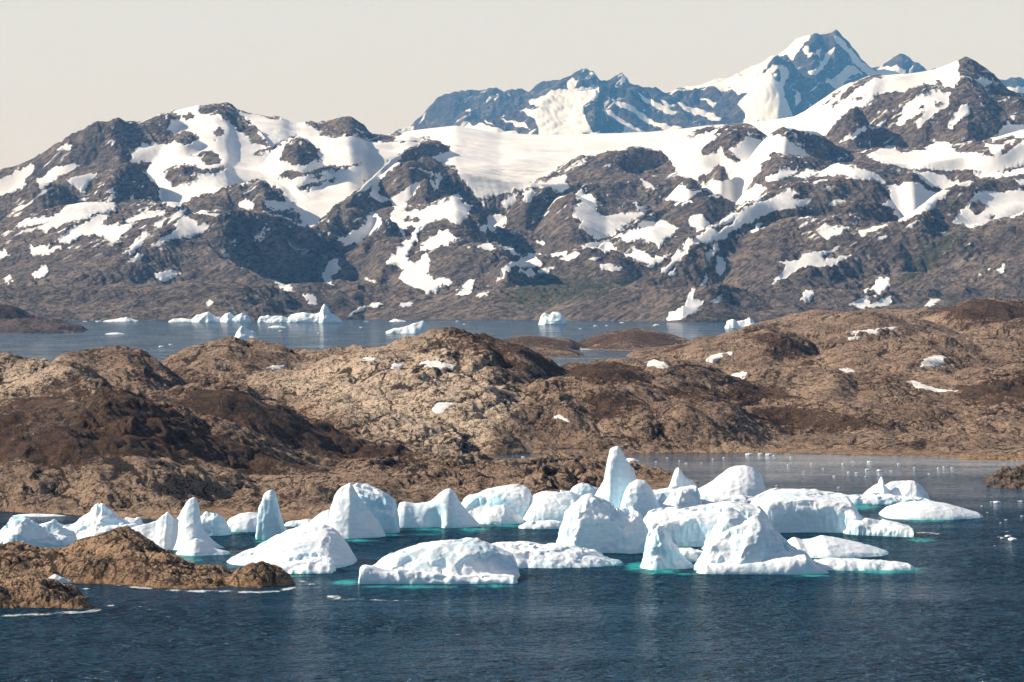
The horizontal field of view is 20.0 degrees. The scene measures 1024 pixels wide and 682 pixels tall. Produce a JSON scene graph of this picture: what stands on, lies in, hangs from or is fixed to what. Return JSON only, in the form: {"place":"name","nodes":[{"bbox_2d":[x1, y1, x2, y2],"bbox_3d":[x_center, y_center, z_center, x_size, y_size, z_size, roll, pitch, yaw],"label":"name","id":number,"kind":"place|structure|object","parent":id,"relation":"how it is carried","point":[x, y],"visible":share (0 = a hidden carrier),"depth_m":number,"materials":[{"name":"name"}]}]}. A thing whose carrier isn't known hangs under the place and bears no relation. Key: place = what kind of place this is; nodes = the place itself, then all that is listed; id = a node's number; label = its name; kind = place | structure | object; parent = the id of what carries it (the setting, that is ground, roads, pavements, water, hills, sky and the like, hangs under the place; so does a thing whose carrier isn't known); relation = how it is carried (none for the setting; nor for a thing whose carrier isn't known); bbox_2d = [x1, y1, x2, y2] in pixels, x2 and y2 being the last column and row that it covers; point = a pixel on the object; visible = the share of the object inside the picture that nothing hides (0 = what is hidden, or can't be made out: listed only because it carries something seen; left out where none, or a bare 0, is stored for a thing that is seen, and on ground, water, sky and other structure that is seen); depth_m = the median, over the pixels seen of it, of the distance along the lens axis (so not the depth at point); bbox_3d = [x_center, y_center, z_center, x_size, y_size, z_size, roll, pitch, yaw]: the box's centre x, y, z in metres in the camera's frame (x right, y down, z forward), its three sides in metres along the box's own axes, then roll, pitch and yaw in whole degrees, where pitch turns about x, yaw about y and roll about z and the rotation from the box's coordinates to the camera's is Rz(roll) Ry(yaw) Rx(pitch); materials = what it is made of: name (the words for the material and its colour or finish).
{"place":"outdoors","nodes":[
{"label":"outdoors","id":0,"kind":"place"},
{"bbox_2d":[0,304,87,333],"bbox_3d":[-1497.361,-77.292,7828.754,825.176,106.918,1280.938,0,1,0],"label":"headland","id":1,"kind":"structure","parent":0,"point":[14,319],"depth_m":7389.15,"materials":[{"name":"brown stone"}]},
{"bbox_2d":[0,57,1023,321],"bbox_3d":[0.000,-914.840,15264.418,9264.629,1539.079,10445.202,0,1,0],"label":"mountain range","id":2,"kind":"structure","parent":0,"point":[886,191],"depth_m":13674.53,"materials":[{"name":"grey stone"}]},
{"bbox_2d":[0,297,1023,521],"bbox_3d":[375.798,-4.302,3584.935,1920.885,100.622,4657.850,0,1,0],"label":"rocky land","id":3,"kind":"structure","parent":0,"point":[226,428],"depth_m":1897.52,"materials":[{"name":"brown stone"}]},
{"bbox_2d":[267,365,284,369],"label":"snow patch","id":4,"kind":"object","parent":3,"relation":"on","point":[273,367],"visible":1,"depth_m":2349.37,"materials":[{"name":"white snow"}]},
{"bbox_2d":[362,357,376,360],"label":"snow patch","id":5,"kind":"object","parent":3,"relation":"on","point":[369,358],"visible":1,"depth_m":2063.68,"materials":[{"name":"white snow"}]},
{"bbox_2d":[391,363,402,369],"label":"snow patch","id":6,"kind":"object","parent":3,"relation":"on","point":[396,366],"visible":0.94,"depth_m":2045.22,"materials":[{"name":"white snow"}]},
{"bbox_2d":[420,360,454,369],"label":"snow patch","id":7,"kind":"object","parent":3,"relation":"on","point":[439,365],"visible":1,"depth_m":2020.29,"materials":[{"name":"white snow"}]},
{"bbox_2d":[432,402,452,413],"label":"snow patch","id":8,"kind":"object","parent":3,"relation":"on","point":[439,408],"visible":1,"depth_m":1894.26,"materials":[{"name":"white snow"}]},
{"bbox_2d":[554,414,569,421],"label":"snow patch","id":9,"kind":"object","parent":3,"relation":"on","point":[559,416],"visible":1,"depth_m":1875.71,"materials":[{"name":"white snow"}]},
{"bbox_2d":[647,359,668,368],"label":"snow patch","id":10,"kind":"object","parent":3,"relation":"on","point":[657,363],"visible":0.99,"depth_m":2303.04,"materials":[{"name":"white snow"}]},
{"bbox_2d":[706,351,733,362],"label":"snow patch","id":11,"kind":"object","parent":3,"relation":"on","point":[714,358],"visible":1,"depth_m":2877.74,"materials":[{"name":"white snow"}]},
{"bbox_2d":[731,371,746,378],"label":"snow patch","id":12,"kind":"object","parent":3,"relation":"on","point":[741,374],"visible":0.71,"depth_m":2745.35,"materials":[{"name":"white snow"}]},
{"bbox_2d":[839,368,854,372],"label":"snow patch","id":13,"kind":"object","parent":3,"relation":"on","point":[846,370],"visible":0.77,"depth_m":2392.98,"materials":[{"name":"white snow"}]},
{"bbox_2d":[847,327,897,339],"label":"snow patch","id":14,"kind":"object","parent":3,"relation":"on","point":[871,331],"visible":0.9,"depth_m":3491.80,"materials":[{"name":"white snow"}]},
{"bbox_2d":[920,355,945,367],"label":"snow patch","id":15,"kind":"object","parent":3,"relation":"on","point":[931,361],"visible":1,"depth_m":2605.97,"materials":[{"name":"white snow"}]},
{"bbox_2d":[908,380,958,391],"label":"snow patch","id":16,"kind":"object","parent":3,"relation":"on","point":[916,384],"visible":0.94,"depth_m":2300.86,"materials":[{"name":"white snow"}]},
{"bbox_2d":[0,319,1023,681],"bbox_3d":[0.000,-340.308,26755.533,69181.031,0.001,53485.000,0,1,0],"label":"sea","id":17,"kind":"structure","parent":0,"point":[948,607],"depth_m":912.39,"materials":[{"name":"liquid"}]},
{"bbox_2d":[0,515,76,547],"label":"iceberg","id":18,"kind":"object","parent":17,"relation":"on","point":[28,530],"visible":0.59,"depth_m":1142.95,"materials":[{"name":"white ice"}]},
{"bbox_2d":[13,514,63,516],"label":"iceberg","id":19,"kind":"object","parent":17,"relation":"on","point":[34,515],"visible":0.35,"depth_m":1302.09,"materials":[{"name":"white ice"}]},
{"bbox_2d":[0,568,91,608],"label":"rock islet","id":20,"kind":"object","parent":17,"relation":"in","point":[30,588],"visible":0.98,"depth_m":931.41,"materials":[{"name":"brown stone"}]},
{"bbox_2d":[49,574,72,582],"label":"iceberg","id":21,"kind":"object","parent":20,"relation":"on","point":[59,578],"visible":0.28,"depth_m":1001.79,"materials":[{"name":"white ice"}]},
{"bbox_2d":[63,503,142,538],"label":"iceberg","id":22,"kind":"object","parent":17,"relation":"on","point":[98,518],"visible":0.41,"depth_m":1184.61,"materials":[{"name":"white ice"}]},
{"bbox_2d":[103,317,138,321],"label":"iceberg","id":23,"kind":"object","parent":17,"relation":"on","point":[126,319],"visible":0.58,"depth_m":10199.88,"materials":[{"name":"white ice"}]},
{"bbox_2d":[0,526,295,588],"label":"rock islet","id":24,"kind":"object","parent":17,"relation":"in","point":[125,555],"visible":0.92,"depth_m":1007.14,"materials":[{"name":"brown stone"}]},
{"bbox_2d":[131,497,230,555],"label":"iceberg","id":25,"kind":"object","parent":17,"relation":"on","point":[184,533],"visible":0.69,"depth_m":1135.38,"materials":[{"name":"white ice"}]},
{"bbox_2d":[168,312,251,321],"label":"iceberg","id":26,"kind":"object","parent":17,"relation":"on","point":[211,317],"visible":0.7,"depth_m":10046.10,"materials":[{"name":"white ice"}]},
{"bbox_2d":[201,511,231,535],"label":"iceberg","id":27,"kind":"object","parent":17,"relation":"on","point":[214,524],"visible":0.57,"depth_m":1199.16,"materials":[{"name":"white ice"}]},
{"bbox_2d":[227,512,257,531],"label":"iceberg","id":28,"kind":"object","parent":17,"relation":"on","point":[245,522],"visible":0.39,"depth_m":1218.82,"materials":[{"name":"white ice"}]},
{"bbox_2d":[235,326,257,339],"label":"iceberg","id":29,"kind":"object","parent":17,"relation":"on","point":[243,333],"visible":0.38,"depth_m":5911.27,"materials":[{"name":"white ice"}]},
{"bbox_2d":[255,490,286,539],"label":"iceberg","id":30,"kind":"object","parent":17,"relation":"on","point":[270,523],"visible":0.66,"depth_m":1178.70,"materials":[{"name":"white ice"}]},
{"bbox_2d":[269,325,285,327],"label":"iceberg","id":31,"kind":"object","parent":17,"relation":"on","point":[277,326],"visible":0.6,"depth_m":8463.31,"materials":[{"name":"white ice"}]},
{"bbox_2d":[227,523,356,573],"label":"iceberg","id":32,"kind":"object","parent":17,"relation":"on","point":[322,548],"visible":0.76,"depth_m":1067.95,"materials":[{"name":"white ice"}]},
{"bbox_2d":[284,519,310,525],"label":"iceberg","id":33,"kind":"object","parent":17,"relation":"on","point":[299,522],"visible":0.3,"depth_m":1246.20,"materials":[{"name":"white ice"}]},
{"bbox_2d":[258,304,342,322],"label":"iceberg","id":34,"kind":"object","parent":17,"relation":"on","point":[324,315],"visible":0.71,"depth_m":9791.79,"materials":[{"name":"white ice"}]},
{"bbox_2d":[308,483,385,538],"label":"iceberg","id":35,"kind":"object","parent":17,"relation":"on","point":[348,515],"visible":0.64,"depth_m":1191.17,"materials":[{"name":"white ice"}]},
{"bbox_2d":[353,483,399,532],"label":"iceberg","id":36,"kind":"object","parent":17,"relation":"on","point":[381,505],"visible":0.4,"depth_m":1211.31,"materials":[{"name":"ice"}]},
{"bbox_2d":[389,319,405,321],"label":"iceberg","id":37,"kind":"object","parent":17,"relation":"on","point":[395,320],"visible":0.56,"depth_m":10225.86,"materials":[{"name":"white ice"}]},
{"bbox_2d":[386,321,425,332],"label":"iceberg","id":38,"kind":"object","parent":17,"relation":"on","point":[418,327],"visible":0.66,"depth_m":7236.68,"materials":[{"name":"white ice"}]},
{"bbox_2d":[358,538,519,583],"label":"iceberg","id":39,"kind":"object","parent":17,"relation":"on","point":[469,561],"visible":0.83,"depth_m":1012.96,"materials":[{"name":"white ice"}]},
{"bbox_2d":[398,488,480,527],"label":"iceberg","id":40,"kind":"object","parent":17,"relation":"on","point":[445,508],"visible":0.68,"depth_m":1240.79,"materials":[{"name":"white ice"}]},
{"bbox_2d":[461,484,532,523],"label":"iceberg","id":41,"kind":"object","parent":17,"relation":"on","point":[506,504],"visible":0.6,"depth_m":1271.41,"materials":[{"name":"white ice"}]},
{"bbox_2d":[518,520,561,528],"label":"iceberg","id":42,"kind":"object","parent":17,"relation":"on","point":[549,524],"visible":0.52,"depth_m":1233.34,"materials":[{"name":"white ice"}]},
{"bbox_2d":[538,312,567,324],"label":"iceberg","id":43,"kind":"object","parent":17,"relation":"on","point":[555,318],"visible":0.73,"depth_m":9219.34,"materials":[{"name":"white ice"}]},
{"bbox_2d":[492,541,621,567],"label":"iceberg","id":44,"kind":"object","parent":17,"relation":"on","point":[527,554],"visible":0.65,"depth_m":1065.18,"materials":[{"name":"white ice"}]},
{"bbox_2d":[523,483,598,521],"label":"iceberg","id":45,"kind":"object","parent":17,"relation":"on","point":[547,505],"visible":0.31,"depth_m":1266.45,"materials":[{"name":"white ice"}]},
{"bbox_2d":[556,493,648,553],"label":"iceberg","id":46,"kind":"object","parent":17,"relation":"on","point":[596,523],"visible":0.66,"depth_m":1118.40,"materials":[{"name":"white ice"}]},
{"bbox_2d":[627,458,639,462],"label":"iceberg","id":47,"kind":"object","parent":17,"relation":"on","point":[632,459],"visible":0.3,"depth_m":1712.48,"materials":[{"name":"white ice"}]},
{"bbox_2d":[595,446,680,518],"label":"iceberg","id":48,"kind":"object","parent":17,"relation":"on","point":[621,487],"visible":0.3,"depth_m":1241.94,"materials":[{"name":"white ice"}]},
{"bbox_2d":[640,525,692,569],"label":"iceberg","id":49,"kind":"object","parent":17,"relation":"on","point":[661,551],"visible":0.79,"depth_m":1054.44,"materials":[{"name":"white ice"}]},
{"bbox_2d":[653,467,702,504],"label":"iceberg","id":50,"kind":"object","parent":17,"relation":"on","point":[680,481],"visible":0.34,"depth_m":1356.37,"materials":[{"name":"white ice"}]},
{"bbox_2d":[663,490,698,507],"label":"iceberg","id":51,"kind":"object","parent":17,"relation":"on","point":[682,499],"visible":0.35,"depth_m":1311.52,"materials":[{"name":"white ice"}]},
{"bbox_2d":[679,548,702,561],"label":"iceberg","id":52,"kind":"object","parent":17,"relation":"on","point":[691,555],"visible":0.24,"depth_m":1083.91,"materials":[{"name":"white ice"}]},
{"bbox_2d":[643,501,773,548],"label":"iceberg","id":53,"kind":"object","parent":17,"relation":"on","point":[698,526],"visible":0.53,"depth_m":1147.07,"materials":[{"name":"white ice"}]},
{"bbox_2d":[700,495,753,504],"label":"iceberg","id":54,"kind":"object","parent":17,"relation":"on","point":[722,498],"visible":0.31,"depth_m":1366.33,"materials":[{"name":"white ice"}]},
{"bbox_2d":[698,465,765,496],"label":"iceberg","id":55,"kind":"object","parent":17,"relation":"on","point":[746,480],"visible":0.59,"depth_m":1426.34,"materials":[{"name":"white ice"}]},
{"bbox_2d":[725,317,754,327],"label":"iceberg","id":56,"kind":"object","parent":17,"relation":"on","point":[732,323],"visible":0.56,"depth_m":8251.18,"materials":[{"name":"white ice"}]},
{"bbox_2d":[693,515,914,574],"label":"iceberg","id":57,"kind":"object","parent":17,"relation":"on","point":[753,544],"visible":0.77,"depth_m":1042.96,"materials":[{"name":"white ice"}]},
{"bbox_2d":[750,488,913,536],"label":"iceberg","id":58,"kind":"object","parent":17,"relation":"on","point":[798,510],"visible":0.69,"depth_m":1213.91,"materials":[{"name":"white ice"}]},
{"bbox_2d":[787,535,888,557],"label":"iceberg","id":59,"kind":"object","parent":17,"relation":"on","point":[821,546],"visible":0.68,"depth_m":1105.02,"materials":[{"name":"white ice"}]},
{"bbox_2d":[844,477,934,504],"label":"iceberg","id":60,"kind":"object","parent":17,"relation":"on","point":[889,493],"visible":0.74,"depth_m":1404.53,"materials":[{"name":"white ice"}]},
{"bbox_2d":[879,501,982,519],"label":"iceberg","id":61,"kind":"object","parent":17,"relation":"on","point":[921,510],"visible":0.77,"depth_m":1289.76,"materials":[{"name":"white ice"}]},
{"bbox_2d":[947,454,1023,459],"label":"rock islet","id":62,"kind":"object","parent":17,"relation":"in","point":[1010,457],"visible":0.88,"depth_m":1749.26,"materials":[{"name":"brown stone"}]},
{"bbox_2d":[981,464,1023,488],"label":"rock islet","id":63,"kind":"object","parent":17,"relation":"in","point":[1008,477],"visible":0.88,"depth_m":1533.07,"materials":[{"name":"brown stone"}]},
{"bbox_2d":[0,0,1023,169],"label":"sky","id":64,"kind":"structure","parent":0,"point":[67,66],"materials":[{"name":"white"}]},
{"bbox_2d":[394,29,1023,134],"bbox_3d":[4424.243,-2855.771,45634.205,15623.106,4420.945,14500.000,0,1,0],"label":"peaks","id":65,"kind":"object","parent":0,"point":[797,76],"visible":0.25,"depth_m":45405.77,"materials":[{"name":"white snow"}]}
]}

